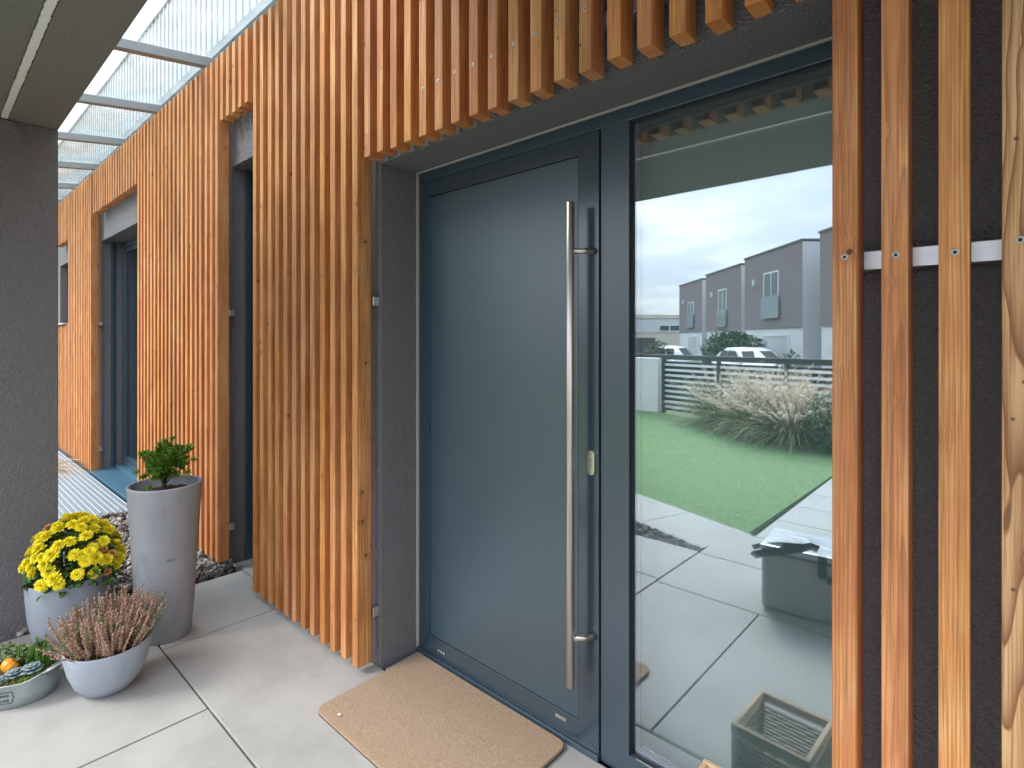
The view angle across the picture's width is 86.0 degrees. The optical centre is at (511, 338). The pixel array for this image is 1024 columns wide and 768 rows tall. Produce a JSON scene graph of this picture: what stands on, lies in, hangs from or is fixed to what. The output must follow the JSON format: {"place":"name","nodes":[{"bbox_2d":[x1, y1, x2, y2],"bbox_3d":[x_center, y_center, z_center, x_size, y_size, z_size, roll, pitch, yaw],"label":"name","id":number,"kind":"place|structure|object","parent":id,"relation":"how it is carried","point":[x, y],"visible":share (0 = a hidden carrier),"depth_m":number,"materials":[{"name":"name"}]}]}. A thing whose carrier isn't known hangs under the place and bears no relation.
{"place":"outdoors","nodes":[
{"label":"outdoors","id":0,"kind":"place"},
{"bbox_2d":[58,0,163,142],"label":"sky","id":1,"kind":"structure","parent":0,"point":[148,10],"materials":[{"name":"white"}]},
{"bbox_2d":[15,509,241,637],"bbox_3d":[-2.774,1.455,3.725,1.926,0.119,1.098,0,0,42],"label":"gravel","id":2,"kind":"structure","parent":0,"point":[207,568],"depth_m":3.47,"materials":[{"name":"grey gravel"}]},
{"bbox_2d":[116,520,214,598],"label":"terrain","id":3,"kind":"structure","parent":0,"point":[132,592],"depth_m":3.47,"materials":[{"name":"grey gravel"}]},
{"bbox_2d":[0,0,147,642],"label":"porch","id":4,"kind":"object","parent":3,"relation":"on","point":[54,55],"visible":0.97,"depth_m":2.73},
{"bbox_2d":[58,452,91,480],"bbox_3d":[-5.113,1.425,5.951,2.026,0.440,1.198,0,0,42],"label":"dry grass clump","id":5,"kind":"object","parent":3,"relation":"on","point":[60,464],"visible":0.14,"depth_m":6.01,"materials":[{"name":"beige plant"}]},
{"bbox_2d":[58,451,127,520],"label":"deck","id":6,"kind":"structure","parent":3,"relation":"on","point":[81,491],"depth_m":5.01,"materials":[{"name":"grey"}]},
{"bbox_2d":[0,558,605,767],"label":"terrace","id":7,"kind":"structure","parent":0,"point":[241,673],"depth_m":2.17,"materials":[{"name":"tile"}]},
{"bbox_2d":[0,634,61,710],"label":"planted zinc tub","id":8,"kind":"object","parent":7,"relation":"on","point":[32,677],"visible":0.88,"depth_m":2.21,"materials":[{"name":"grey metal"}]},
{"bbox_2d":[0,657,20,672],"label":"pumpkin","id":9,"kind":"object","parent":8,"relation":"on","point":[8,664],"visible":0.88,"depth_m":2.21,"materials":[{"name":"orange"}]},
{"bbox_2d":[18,511,126,652],"bbox_3d":[-2.094,1.145,2.627,0.407,0.630,0.407,0,0,42],"label":"potted chrysanthemum","id":10,"kind":"object","parent":7,"relation":"on","point":[53,589],"visible":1,"depth_m":2.53,"materials":[{"name":"plant"}]},
{"bbox_2d":[36,583,168,698],"bbox_3d":[-1.725,1.274,2.315,0.467,0.371,0.439,0,0,42],"label":"potted heather","id":11,"kind":"object","parent":7,"relation":"on","point":[103,654],"visible":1,"depth_m":2.23,"materials":[{"name":"plant"}]},
{"bbox_2d":[126,435,202,645],"bbox_3d":[-1.718,0.966,2.719,0.322,0.988,0.322,0,0,42],"label":"potted shrub","id":12,"kind":"object","parent":7,"relation":"on","point":[163,506],"visible":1,"depth_m":2.63,"materials":[{"name":"grey concrete"}]},
{"bbox_2d":[318,655,563,767],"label":"doormat","id":13,"kind":"object","parent":7,"relation":"on","point":[418,711],"visible":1,"depth_m":2.06,"materials":[{"name":"brown fabric"}]},
{"bbox_2d":[58,0,1023,767],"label":"house","id":14,"kind":"structure","parent":7,"relation":"on","point":[622,382],"depth_m":1.88,"materials":[{"name":"wood"}]},
{"bbox_2d":[110,236,137,470],"bbox_3d":[-3.748,0.173,5.568,1.808,2.501,0.175,0,0,43],"label":"window","id":15,"kind":"structure","parent":14,"relation":"in","point":[128,248],"depth_m":6.10,"materials":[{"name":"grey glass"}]},
{"bbox_2d":[58,0,282,203],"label":"glass canopy","id":16,"kind":"object","parent":14,"relation":"attached to","point":[198,63],"visible":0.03,"depth_m":4.19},
{"bbox_2d":[245,170,250,558],"bbox_3d":[-1.505,0.169,3.512,0.563,2.574,0.175,0,0,43],"label":"window","id":17,"kind":"structure","parent":14,"relation":"in","point":[247,172],"depth_m":3.63,"materials":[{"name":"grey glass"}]},
{"bbox_2d":[416,41,831,767],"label":"entrance door","id":18,"kind":"structure","parent":14,"relation":"in","point":[625,329],"depth_m":1.86,"materials":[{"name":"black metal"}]},
{"bbox_2d":[699,759,722,767],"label":"storage basket","id":19,"kind":"object","parent":7,"relation":"on","point":[705,763],"visible":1,"depth_m":1.55,"materials":[{"name":"wood"}]}
]}

